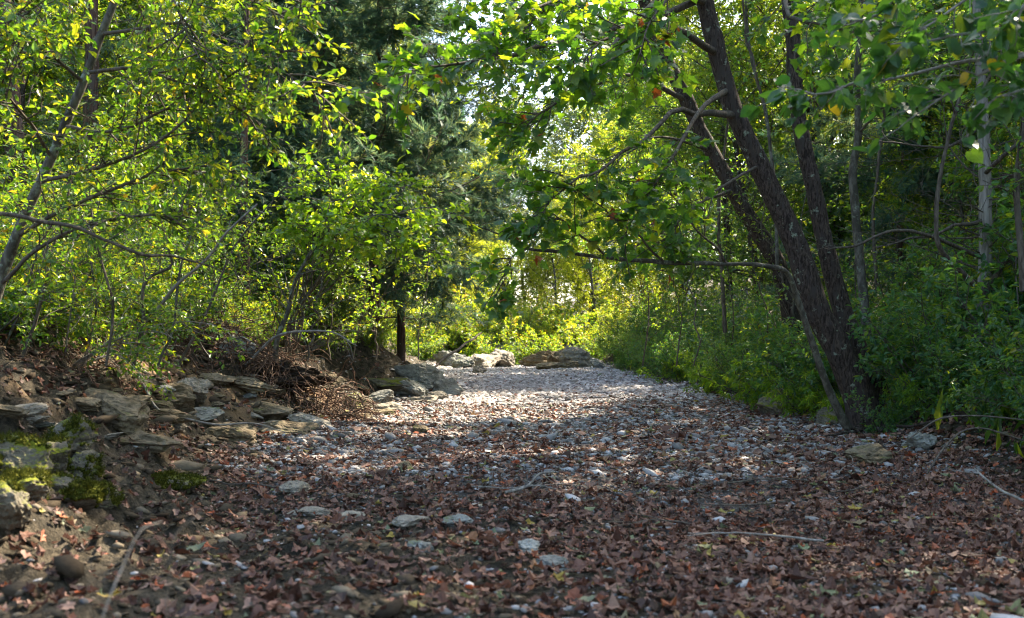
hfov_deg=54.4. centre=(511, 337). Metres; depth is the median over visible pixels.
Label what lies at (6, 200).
shrub
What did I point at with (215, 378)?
rock
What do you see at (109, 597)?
stick
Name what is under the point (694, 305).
shrub
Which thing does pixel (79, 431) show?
mossy rock
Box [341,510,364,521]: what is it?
stone
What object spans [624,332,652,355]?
shrub
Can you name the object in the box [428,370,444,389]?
boulder
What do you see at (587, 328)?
shrub
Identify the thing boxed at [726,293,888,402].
shrub
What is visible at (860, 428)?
fallen branch
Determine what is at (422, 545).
stone
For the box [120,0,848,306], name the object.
sky
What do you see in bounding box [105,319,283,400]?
bare roots
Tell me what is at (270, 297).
shrub
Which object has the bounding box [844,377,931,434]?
shrub
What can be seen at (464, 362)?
boulder
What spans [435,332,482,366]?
stick
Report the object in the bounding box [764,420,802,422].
fallen twig
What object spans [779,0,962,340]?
slender tree
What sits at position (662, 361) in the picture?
shrub
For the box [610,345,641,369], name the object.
shrub
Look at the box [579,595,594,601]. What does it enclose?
fallen leaf
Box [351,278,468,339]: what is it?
shrub
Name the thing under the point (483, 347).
shrub
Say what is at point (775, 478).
fallen twig
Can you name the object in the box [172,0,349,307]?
cedar trunk tree
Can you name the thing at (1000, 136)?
shade tree
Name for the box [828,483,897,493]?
fallen twig
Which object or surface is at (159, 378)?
ledge stone
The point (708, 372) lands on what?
shrub
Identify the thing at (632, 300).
shrub
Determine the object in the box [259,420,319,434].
rock
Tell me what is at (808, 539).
fallen twig
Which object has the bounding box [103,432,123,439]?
ledge stone
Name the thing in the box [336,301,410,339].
shrub
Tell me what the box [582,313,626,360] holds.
shrub
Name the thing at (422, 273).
sapling
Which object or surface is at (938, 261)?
shrub
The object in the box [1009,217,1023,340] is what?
shrub
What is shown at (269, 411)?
rock
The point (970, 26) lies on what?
redbud tree
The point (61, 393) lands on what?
ledge stone
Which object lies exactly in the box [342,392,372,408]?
boulder
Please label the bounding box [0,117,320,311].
shrub
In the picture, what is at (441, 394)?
boulder
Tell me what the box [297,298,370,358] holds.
shrub
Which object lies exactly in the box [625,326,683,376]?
shrub
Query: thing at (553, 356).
boulder
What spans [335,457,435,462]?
fallen twig
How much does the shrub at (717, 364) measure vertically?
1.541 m
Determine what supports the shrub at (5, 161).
on the ground at (54, 531)
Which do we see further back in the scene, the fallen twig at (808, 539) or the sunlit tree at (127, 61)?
the sunlit tree at (127, 61)
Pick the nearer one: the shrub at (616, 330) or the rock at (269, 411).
the rock at (269, 411)
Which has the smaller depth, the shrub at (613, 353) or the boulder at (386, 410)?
the boulder at (386, 410)
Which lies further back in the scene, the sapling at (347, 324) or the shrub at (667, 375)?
the shrub at (667, 375)
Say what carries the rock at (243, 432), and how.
on the ground at (54, 531)
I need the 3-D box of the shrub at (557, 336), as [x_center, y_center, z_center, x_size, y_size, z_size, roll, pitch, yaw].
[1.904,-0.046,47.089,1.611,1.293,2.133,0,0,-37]
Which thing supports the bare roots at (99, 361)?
on the ground at (54, 531)
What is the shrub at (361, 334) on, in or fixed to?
on the ground at (54, 531)
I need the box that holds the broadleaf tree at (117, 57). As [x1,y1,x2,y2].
[1,0,206,234]
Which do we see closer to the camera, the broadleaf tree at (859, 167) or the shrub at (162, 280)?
the shrub at (162, 280)
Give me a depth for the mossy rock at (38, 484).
5.28 m
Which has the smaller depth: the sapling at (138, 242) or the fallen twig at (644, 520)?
the fallen twig at (644, 520)
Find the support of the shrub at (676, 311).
on the ground at (54, 531)
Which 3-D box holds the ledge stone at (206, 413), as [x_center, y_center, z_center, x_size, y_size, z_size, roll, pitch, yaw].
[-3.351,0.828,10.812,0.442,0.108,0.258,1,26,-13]
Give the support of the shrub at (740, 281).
on the ground at (54, 531)
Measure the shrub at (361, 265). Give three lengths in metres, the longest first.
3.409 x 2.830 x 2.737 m
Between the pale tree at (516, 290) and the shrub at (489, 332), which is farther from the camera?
the pale tree at (516, 290)
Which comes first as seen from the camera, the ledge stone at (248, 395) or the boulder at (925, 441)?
the boulder at (925, 441)
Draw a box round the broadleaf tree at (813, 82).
[698,1,890,263]
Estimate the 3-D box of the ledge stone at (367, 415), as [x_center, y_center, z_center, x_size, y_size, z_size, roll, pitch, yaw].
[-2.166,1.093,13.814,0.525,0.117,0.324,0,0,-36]
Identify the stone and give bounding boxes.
[0,404,23,418]
[11,410,29,416]
[16,402,49,416]
[26,414,51,424]
[35,421,55,429]
[56,391,72,395]
[75,397,101,411]
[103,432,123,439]
[112,388,124,394]
[123,395,152,403]
[149,400,175,409]
[155,377,165,380]
[158,385,175,392]
[174,423,187,432]
[193,406,224,420]
[211,401,224,406]
[213,392,225,398]
[243,393,257,397]
[251,412,263,418]
[265,388,285,396]
[279,480,311,495]
[282,510,298,518]
[297,506,330,517]
[299,397,322,407]
[321,371,346,383]
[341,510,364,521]
[345,413,372,418]
[345,493,361,499]
[357,384,370,390]
[391,514,429,528]
[397,461,413,469]
[407,540,433,553]
[413,425,429,432]
[442,514,473,526]
[518,417,528,421]
[518,538,540,555]
[535,555,568,570]
[725,577,737,585]
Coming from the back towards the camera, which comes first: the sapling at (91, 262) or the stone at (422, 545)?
the sapling at (91, 262)
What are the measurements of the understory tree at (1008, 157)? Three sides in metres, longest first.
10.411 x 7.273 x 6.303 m
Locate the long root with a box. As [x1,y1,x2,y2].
[142,384,286,432]
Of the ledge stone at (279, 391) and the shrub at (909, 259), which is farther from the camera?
the shrub at (909, 259)
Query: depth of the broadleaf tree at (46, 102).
18.21 m
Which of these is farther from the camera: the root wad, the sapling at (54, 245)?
the root wad
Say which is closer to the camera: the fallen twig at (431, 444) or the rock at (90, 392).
the rock at (90, 392)
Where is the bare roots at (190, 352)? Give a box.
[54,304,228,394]
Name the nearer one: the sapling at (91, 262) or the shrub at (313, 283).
the sapling at (91, 262)
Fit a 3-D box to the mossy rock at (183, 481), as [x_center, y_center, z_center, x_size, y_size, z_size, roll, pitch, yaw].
[-2.596,1.085,7.499,0.528,0.206,0.385,0,0,16]
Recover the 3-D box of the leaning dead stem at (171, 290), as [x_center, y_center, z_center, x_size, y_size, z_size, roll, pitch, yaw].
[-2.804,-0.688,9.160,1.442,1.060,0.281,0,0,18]
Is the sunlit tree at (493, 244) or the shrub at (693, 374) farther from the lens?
the sunlit tree at (493, 244)
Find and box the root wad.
[157,278,405,423]
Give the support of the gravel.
on the ground at (54, 531)
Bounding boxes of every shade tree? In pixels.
[547,0,765,329]
[640,9,869,303]
[749,46,904,295]
[801,0,1023,251]
[803,0,1023,127]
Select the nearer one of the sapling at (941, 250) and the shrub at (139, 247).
the sapling at (941, 250)
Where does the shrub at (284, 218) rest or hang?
on the ground at (54, 531)
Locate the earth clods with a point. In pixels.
(68, 566)
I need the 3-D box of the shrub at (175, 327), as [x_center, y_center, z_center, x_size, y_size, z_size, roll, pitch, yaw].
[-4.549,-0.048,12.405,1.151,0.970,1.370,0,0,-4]
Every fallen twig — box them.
[155,463,276,487]
[291,432,316,448]
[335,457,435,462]
[340,431,372,434]
[412,443,450,446]
[472,481,585,489]
[579,419,609,422]
[601,513,689,526]
[686,532,823,541]
[698,494,785,506]
[727,476,812,485]
[755,458,808,464]
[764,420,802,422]
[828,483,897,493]
[839,457,858,473]
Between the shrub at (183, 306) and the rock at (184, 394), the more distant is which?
the shrub at (183, 306)
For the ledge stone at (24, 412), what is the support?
on the ground at (54, 531)
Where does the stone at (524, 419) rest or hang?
on the ground at (54, 531)
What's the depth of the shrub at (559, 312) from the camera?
53.77 m
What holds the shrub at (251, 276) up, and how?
on the ground at (54, 531)
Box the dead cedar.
[801,0,1023,339]
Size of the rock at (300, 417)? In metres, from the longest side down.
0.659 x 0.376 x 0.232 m
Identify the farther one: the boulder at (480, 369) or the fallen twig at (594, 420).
the boulder at (480, 369)
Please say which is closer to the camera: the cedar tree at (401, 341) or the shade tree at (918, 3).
the shade tree at (918, 3)
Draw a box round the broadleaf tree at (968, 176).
[928,81,1023,204]
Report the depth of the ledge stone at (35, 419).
6.85 m
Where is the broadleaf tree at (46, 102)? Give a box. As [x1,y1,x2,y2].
[0,0,166,242]
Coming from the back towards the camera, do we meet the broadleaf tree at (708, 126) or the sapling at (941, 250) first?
the broadleaf tree at (708, 126)
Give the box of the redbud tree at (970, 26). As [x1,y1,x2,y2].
[740,0,1023,163]
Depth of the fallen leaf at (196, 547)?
4.95 m
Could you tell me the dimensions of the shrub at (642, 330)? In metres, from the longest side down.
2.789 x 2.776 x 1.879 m
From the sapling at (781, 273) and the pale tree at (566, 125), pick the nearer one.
the sapling at (781, 273)
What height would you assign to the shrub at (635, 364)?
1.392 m
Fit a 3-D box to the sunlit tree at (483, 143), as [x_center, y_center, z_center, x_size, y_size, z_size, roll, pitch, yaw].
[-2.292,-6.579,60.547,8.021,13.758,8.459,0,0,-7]
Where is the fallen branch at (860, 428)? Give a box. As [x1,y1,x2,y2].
[824,377,985,436]
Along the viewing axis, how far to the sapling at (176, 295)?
9.31 m
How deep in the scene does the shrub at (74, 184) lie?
17.38 m
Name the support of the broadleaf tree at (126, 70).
on the ground at (54, 531)
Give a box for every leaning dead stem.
[150,204,271,320]
[245,330,356,366]
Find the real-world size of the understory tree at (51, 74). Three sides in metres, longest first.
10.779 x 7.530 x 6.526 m
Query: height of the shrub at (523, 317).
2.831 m
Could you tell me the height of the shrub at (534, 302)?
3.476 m
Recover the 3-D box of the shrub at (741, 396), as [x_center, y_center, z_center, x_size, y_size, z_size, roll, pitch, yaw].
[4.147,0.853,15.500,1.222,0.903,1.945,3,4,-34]
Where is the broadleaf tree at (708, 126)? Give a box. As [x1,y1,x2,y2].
[606,0,825,306]
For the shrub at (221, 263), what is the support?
on the ground at (54, 531)
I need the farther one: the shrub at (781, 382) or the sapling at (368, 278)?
the sapling at (368, 278)
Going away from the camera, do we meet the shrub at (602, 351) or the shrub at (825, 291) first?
the shrub at (825, 291)
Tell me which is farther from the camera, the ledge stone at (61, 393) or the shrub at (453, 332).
the shrub at (453, 332)
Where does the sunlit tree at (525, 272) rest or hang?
on the ground at (54, 531)
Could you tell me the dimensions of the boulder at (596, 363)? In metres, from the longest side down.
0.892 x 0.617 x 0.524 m
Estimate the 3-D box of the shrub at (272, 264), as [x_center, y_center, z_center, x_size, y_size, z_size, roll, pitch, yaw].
[-4.755,-2.003,17.361,4.041,3.908,4.867,-1,-4,19]
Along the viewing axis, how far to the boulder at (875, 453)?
9.12 m
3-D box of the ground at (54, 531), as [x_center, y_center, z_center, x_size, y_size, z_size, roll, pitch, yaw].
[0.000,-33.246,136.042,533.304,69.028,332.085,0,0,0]
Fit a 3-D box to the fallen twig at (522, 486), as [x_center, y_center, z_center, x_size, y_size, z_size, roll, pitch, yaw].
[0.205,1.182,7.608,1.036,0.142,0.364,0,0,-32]
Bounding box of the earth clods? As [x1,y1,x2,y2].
[0,316,1023,617]
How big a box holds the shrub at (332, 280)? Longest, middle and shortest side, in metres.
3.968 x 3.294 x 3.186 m
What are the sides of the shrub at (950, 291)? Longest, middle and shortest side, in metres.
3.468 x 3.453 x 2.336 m
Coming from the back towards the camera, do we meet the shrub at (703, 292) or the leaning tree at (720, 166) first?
the shrub at (703, 292)
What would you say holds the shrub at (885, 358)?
on the ground at (54, 531)
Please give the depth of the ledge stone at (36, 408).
6.88 m
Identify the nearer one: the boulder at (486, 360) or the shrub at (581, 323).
the boulder at (486, 360)
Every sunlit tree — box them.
[35,2,200,259]
[338,39,500,348]
[367,148,442,322]
[416,119,531,310]
[432,230,490,322]
[433,88,563,314]
[463,229,518,332]
[497,158,586,319]
[508,200,596,320]
[536,172,629,324]
[545,114,632,313]
[555,130,686,339]
[566,54,701,296]
[596,81,734,312]
[674,44,748,288]
[681,50,799,300]
[808,0,1023,304]
[872,11,1023,264]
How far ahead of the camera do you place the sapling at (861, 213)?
14.88 m
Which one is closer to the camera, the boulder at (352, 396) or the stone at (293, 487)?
the stone at (293, 487)
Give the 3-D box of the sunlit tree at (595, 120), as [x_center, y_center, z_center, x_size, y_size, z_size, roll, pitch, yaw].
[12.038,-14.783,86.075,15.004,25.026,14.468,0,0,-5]
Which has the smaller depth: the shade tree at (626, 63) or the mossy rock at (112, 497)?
the mossy rock at (112, 497)
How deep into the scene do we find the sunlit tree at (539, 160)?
72.21 m
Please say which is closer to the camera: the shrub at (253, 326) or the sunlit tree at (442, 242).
the shrub at (253, 326)
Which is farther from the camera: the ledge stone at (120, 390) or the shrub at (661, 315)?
the shrub at (661, 315)
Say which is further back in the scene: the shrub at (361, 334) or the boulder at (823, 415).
the shrub at (361, 334)
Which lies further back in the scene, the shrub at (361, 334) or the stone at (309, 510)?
the shrub at (361, 334)
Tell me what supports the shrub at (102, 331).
on the ground at (54, 531)
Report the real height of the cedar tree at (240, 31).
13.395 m
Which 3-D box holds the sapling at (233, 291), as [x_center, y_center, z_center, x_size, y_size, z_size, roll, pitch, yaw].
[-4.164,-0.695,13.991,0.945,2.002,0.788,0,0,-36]
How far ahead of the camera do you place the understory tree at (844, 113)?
32.42 m
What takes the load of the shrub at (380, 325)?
on the ground at (54, 531)
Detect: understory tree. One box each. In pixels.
[0,0,174,201]
[0,0,234,240]
[0,6,22,191]
[28,5,139,151]
[141,37,272,269]
[805,71,927,288]
[844,43,1023,311]
[859,6,1023,264]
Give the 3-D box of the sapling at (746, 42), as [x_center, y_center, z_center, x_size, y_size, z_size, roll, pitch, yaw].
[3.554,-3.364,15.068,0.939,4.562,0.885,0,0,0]
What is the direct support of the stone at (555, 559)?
on the ground at (54, 531)
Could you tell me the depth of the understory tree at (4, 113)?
14.34 m
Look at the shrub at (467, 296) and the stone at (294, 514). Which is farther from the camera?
the shrub at (467, 296)
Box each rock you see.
[0,428,56,473]
[0,465,54,501]
[0,476,31,530]
[36,434,70,473]
[41,411,99,457]
[50,468,75,491]
[56,476,103,510]
[65,449,106,480]
[80,388,121,397]
[92,392,149,433]
[92,479,125,509]
[116,430,181,454]
[149,469,207,490]
[150,409,196,423]
[166,382,195,412]
[177,377,210,403]
[197,373,236,386]
[202,422,257,442]
[215,334,255,362]
[230,376,272,393]
[247,401,293,419]
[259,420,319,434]
[287,412,334,427]
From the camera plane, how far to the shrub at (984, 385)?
9.63 m
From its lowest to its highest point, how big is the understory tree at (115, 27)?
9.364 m
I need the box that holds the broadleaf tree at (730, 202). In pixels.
[678,14,834,301]
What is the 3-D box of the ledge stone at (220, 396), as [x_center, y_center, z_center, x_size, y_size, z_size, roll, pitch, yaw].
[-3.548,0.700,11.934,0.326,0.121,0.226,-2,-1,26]
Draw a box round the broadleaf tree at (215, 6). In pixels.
[98,0,272,260]
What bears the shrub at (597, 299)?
on the ground at (54, 531)
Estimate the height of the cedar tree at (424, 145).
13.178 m
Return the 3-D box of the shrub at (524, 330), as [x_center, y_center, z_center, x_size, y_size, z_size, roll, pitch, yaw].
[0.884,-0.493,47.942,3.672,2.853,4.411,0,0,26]
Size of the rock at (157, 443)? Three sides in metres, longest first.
0.554 x 0.456 x 0.196 m
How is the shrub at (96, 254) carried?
on the ground at (54, 531)
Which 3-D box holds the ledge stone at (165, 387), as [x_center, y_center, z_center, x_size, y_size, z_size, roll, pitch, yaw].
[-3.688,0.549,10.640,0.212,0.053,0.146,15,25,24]
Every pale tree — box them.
[405,93,479,319]
[481,156,558,313]
[490,2,691,309]
[515,90,621,311]
[564,0,781,299]
[766,1,860,158]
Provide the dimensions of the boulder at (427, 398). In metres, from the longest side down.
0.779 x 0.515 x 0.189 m
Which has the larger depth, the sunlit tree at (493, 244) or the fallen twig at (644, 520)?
the sunlit tree at (493, 244)
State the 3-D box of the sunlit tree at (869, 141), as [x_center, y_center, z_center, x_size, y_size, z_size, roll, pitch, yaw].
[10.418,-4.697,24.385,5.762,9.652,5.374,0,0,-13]
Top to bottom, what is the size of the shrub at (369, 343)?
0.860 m
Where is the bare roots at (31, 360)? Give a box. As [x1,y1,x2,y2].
[0,314,184,426]
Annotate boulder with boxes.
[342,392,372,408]
[367,377,410,390]
[369,389,393,403]
[372,408,395,414]
[374,401,403,409]
[394,363,439,388]
[394,377,428,396]
[404,395,437,401]
[426,391,448,398]
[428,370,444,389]
[433,350,466,365]
[433,377,464,395]
[451,357,474,367]
[471,353,500,367]
[472,366,486,373]
[490,349,514,366]
[518,356,527,365]
[524,350,551,365]
[534,362,566,369]
[546,348,564,362]
[559,346,592,367]
[566,360,579,367]
[589,358,606,367]
[756,387,806,413]
[815,406,838,424]
[845,443,893,463]
[901,431,936,449]
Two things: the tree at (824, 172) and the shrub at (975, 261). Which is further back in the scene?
the tree at (824, 172)
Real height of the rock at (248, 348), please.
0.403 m
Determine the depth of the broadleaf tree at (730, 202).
38.46 m
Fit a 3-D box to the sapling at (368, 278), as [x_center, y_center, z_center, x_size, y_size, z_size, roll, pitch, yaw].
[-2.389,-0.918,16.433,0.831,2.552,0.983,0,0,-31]
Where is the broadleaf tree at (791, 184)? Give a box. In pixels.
[694,0,872,289]
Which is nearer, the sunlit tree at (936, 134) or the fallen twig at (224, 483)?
the fallen twig at (224, 483)
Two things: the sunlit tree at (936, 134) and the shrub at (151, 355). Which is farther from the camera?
the sunlit tree at (936, 134)
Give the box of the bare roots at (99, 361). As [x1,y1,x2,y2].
[27,317,170,399]
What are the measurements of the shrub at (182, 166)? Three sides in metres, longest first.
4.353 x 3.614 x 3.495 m
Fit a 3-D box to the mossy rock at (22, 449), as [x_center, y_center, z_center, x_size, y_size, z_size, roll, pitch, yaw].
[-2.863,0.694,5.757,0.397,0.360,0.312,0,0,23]
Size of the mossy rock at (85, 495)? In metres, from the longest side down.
0.285 x 0.257 x 0.212 m
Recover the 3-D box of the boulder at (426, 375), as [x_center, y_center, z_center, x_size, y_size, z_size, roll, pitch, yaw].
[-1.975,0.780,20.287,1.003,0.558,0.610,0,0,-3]
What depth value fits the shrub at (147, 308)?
11.79 m
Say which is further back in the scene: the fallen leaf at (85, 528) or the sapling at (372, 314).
the sapling at (372, 314)
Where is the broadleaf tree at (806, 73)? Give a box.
[629,0,916,290]
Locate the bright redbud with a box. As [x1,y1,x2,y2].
[261,143,485,360]
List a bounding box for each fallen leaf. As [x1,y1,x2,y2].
[78,523,90,532]
[97,587,121,597]
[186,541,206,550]
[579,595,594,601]
[848,503,861,509]
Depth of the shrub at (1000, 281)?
11.82 m
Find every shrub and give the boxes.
[0,31,268,315]
[0,74,174,274]
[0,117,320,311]
[0,120,179,250]
[0,151,202,315]
[0,208,162,333]
[0,215,127,358]
[0,227,139,352]
[1,81,217,270]
[1,192,198,339]
[3,232,189,343]
[15,215,245,400]
[23,199,172,279]
[26,99,108,204]
[35,280,123,344]
[49,229,210,342]
[53,98,153,180]
[75,223,247,344]
[87,254,223,329]
[88,168,291,317]
[119,92,387,305]
[145,296,201,353]
[149,134,333,297]
[165,260,274,318]
[167,261,248,317]
[192,270,317,347]
[205,258,315,328]
[207,307,272,349]
[210,282,300,340]
[217,272,311,325]
[218,216,356,323]
[225,209,369,326]
[240,188,362,321]
[252,286,302,325]
[254,260,359,333]
[264,238,367,325]
[267,241,360,313]
[289,284,353,332]
[290,245,391,324]
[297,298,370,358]
[333,307,392,342]
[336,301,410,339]
[341,316,389,353]
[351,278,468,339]
[354,317,388,340]
[366,304,433,358]
[386,285,495,346]
[388,320,452,359]
[408,307,495,356]
[409,287,460,341]
[421,306,493,350]
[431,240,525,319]
[447,289,509,337]
[448,316,543,361]
[474,287,545,341]
[483,297,572,344]
[488,286,545,342]
[489,317,593,365]
[490,289,575,342]
[497,304,545,339]
[524,299,601,343]
[532,299,581,331]
[533,323,572,344]
[537,287,639,344]
[550,318,614,359]
[560,320,596,343]
[563,269,689,323]
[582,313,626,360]
[592,311,642,339]
[593,332,623,359]
[594,293,667,332]
[594,308,658,353]
[597,307,661,355]
[607,335,627,359]
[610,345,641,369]
[618,301,701,354]
[620,312,679,354]
[621,334,667,374]
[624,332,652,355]
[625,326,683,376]
[628,299,687,343]
[631,281,717,336]
[633,338,685,379]
[635,352,708,382]
[638,324,713,380]
[653,282,745,333]
[658,292,736,353]
[666,329,738,382]
[670,302,718,341]
[678,285,779,343]
[678,350,744,393]
[679,321,769,393]
[683,304,719,339]
[686,345,805,403]
[688,307,771,390]
[689,303,761,362]
[695,325,784,394]
[698,292,773,347]
[703,253,792,328]
[704,259,824,342]
[721,371,768,409]
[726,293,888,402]
[729,322,820,392]
[743,300,889,404]
[753,363,837,417]
[754,285,887,343]
[769,319,926,411]
[796,369,844,424]
[804,194,968,326]
[819,268,1009,403]
[820,244,955,350]
[824,282,924,352]
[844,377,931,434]
[864,208,993,358]
[870,210,1023,360]
[876,373,969,428]
[897,234,1013,324]
[898,317,1005,422]
[899,228,1011,373]
[920,250,1023,421]
[924,186,1023,374]
[947,198,1023,341]
[948,299,1023,426]
[962,233,1016,331]
[983,331,1023,368]
[996,191,1023,336]
[1003,372,1023,416]
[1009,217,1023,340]
[1011,349,1023,395]
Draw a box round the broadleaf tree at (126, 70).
[25,14,167,153]
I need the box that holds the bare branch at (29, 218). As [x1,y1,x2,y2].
[0,207,232,278]
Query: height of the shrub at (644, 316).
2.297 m
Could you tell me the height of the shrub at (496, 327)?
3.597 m
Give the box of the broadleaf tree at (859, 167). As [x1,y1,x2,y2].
[779,6,1023,255]
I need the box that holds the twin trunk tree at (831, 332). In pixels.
[333,0,946,425]
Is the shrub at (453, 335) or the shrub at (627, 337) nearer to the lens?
the shrub at (627, 337)
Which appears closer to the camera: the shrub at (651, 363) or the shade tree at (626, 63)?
the shrub at (651, 363)
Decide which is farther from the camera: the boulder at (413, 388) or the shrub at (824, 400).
the boulder at (413, 388)
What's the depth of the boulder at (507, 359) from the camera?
40.72 m
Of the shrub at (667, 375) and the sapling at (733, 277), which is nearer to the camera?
the sapling at (733, 277)
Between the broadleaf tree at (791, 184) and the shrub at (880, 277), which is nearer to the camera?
the shrub at (880, 277)
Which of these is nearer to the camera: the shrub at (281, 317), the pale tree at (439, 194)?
the shrub at (281, 317)
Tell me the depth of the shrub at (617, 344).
35.66 m
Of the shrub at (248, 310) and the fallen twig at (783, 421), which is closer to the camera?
the fallen twig at (783, 421)
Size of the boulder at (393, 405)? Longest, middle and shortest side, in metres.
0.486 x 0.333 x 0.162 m
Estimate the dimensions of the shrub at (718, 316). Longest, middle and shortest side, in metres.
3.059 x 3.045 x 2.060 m
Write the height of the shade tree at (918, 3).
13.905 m
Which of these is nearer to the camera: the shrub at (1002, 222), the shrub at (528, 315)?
the shrub at (1002, 222)
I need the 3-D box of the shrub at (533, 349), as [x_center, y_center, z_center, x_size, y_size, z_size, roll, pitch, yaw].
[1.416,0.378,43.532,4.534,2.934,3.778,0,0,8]
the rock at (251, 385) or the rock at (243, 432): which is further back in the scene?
the rock at (251, 385)
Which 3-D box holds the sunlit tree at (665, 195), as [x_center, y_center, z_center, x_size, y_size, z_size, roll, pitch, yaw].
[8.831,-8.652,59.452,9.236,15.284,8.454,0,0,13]
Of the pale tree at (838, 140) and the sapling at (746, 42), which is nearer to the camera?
the sapling at (746, 42)
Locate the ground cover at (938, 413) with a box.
[22,285,1023,457]
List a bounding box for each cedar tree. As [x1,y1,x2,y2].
[0,0,484,334]
[20,0,581,353]
[53,0,439,279]
[270,0,558,360]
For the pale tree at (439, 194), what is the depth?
72.16 m
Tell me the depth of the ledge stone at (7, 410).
6.61 m
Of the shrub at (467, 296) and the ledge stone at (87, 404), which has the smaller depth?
the ledge stone at (87, 404)
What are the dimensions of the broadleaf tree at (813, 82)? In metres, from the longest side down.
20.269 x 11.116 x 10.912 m
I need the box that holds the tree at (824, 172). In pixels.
[756,0,1023,307]
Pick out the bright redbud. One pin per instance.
(419, 219)
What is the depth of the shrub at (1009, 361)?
8.54 m
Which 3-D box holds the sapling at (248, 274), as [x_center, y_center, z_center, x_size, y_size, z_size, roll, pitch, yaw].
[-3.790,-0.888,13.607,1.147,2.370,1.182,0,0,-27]
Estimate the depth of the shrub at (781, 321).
21.28 m
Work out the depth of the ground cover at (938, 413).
10.03 m
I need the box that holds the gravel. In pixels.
[17,325,1023,617]
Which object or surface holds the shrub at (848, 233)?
on the ground at (54, 531)
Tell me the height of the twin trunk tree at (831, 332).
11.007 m
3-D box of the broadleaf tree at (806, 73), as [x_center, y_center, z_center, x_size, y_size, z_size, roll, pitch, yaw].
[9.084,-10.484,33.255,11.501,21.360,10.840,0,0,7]
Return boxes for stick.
[102,521,161,617]
[166,511,202,617]
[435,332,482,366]
[504,471,561,493]
[906,401,1023,440]
[926,420,1023,473]
[942,466,1023,501]
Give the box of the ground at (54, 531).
[0,249,1023,617]
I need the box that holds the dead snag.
[249,162,374,360]
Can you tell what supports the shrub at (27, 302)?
on the ground at (54, 531)
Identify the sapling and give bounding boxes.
[0,0,392,301]
[0,144,131,299]
[0,152,118,345]
[5,140,115,357]
[36,166,156,365]
[42,168,176,329]
[47,124,157,365]
[105,151,251,364]
[113,182,245,365]
[177,141,327,365]
[192,188,280,336]
[199,221,249,328]
[214,221,321,359]
[279,192,362,359]
[290,219,371,359]
[336,203,392,359]
[341,229,429,359]
[404,194,475,359]
[468,161,851,430]
[611,154,702,365]
[635,167,716,365]
[650,166,732,365]
[695,109,743,332]
[699,151,765,360]
[710,0,778,264]
[711,165,800,364]
[717,158,807,339]
[778,155,878,365]
[811,148,909,323]
[871,18,902,290]
[918,15,1013,288]
[969,111,1023,290]
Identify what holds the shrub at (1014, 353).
on the ground at (54, 531)
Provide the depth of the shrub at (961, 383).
10.95 m
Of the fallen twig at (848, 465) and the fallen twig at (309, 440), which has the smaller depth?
the fallen twig at (848, 465)
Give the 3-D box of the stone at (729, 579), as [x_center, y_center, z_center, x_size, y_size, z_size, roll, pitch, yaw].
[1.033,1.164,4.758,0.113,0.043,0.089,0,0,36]
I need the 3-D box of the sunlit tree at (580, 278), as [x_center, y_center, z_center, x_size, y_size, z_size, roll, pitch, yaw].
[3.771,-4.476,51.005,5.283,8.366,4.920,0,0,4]
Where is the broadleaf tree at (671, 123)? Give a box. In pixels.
[614,0,853,309]
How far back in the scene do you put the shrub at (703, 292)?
36.76 m
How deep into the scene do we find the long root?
9.70 m
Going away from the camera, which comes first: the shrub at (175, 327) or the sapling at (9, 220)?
the sapling at (9, 220)
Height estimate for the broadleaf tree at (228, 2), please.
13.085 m
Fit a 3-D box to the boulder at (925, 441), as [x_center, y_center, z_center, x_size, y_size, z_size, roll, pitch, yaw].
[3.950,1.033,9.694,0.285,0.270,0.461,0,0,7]
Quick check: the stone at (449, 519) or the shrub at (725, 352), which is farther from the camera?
the shrub at (725, 352)
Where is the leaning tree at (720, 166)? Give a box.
[443,0,806,357]
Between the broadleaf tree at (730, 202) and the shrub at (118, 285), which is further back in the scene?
the broadleaf tree at (730, 202)
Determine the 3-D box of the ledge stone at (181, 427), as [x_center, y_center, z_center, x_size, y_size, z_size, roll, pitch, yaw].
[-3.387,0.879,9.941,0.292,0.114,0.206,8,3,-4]
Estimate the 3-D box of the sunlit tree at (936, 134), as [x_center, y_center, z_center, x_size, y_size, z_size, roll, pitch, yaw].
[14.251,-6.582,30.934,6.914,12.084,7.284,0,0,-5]
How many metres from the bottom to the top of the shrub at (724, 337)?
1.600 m
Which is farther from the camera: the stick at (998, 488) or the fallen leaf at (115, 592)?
the stick at (998, 488)
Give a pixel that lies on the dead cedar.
(984, 208)
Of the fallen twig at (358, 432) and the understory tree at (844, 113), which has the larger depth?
the understory tree at (844, 113)
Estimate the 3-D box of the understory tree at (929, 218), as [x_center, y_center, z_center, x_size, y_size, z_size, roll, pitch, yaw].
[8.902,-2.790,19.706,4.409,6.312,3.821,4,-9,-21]
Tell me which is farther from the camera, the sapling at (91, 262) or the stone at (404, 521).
the sapling at (91, 262)
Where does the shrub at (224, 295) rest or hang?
on the ground at (54, 531)
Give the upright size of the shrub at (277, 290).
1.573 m
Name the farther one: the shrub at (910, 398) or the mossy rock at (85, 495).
the shrub at (910, 398)
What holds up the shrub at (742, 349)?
on the ground at (54, 531)
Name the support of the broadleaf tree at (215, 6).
on the ground at (54, 531)
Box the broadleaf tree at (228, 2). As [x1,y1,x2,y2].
[132,0,345,233]
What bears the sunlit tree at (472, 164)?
on the ground at (54, 531)

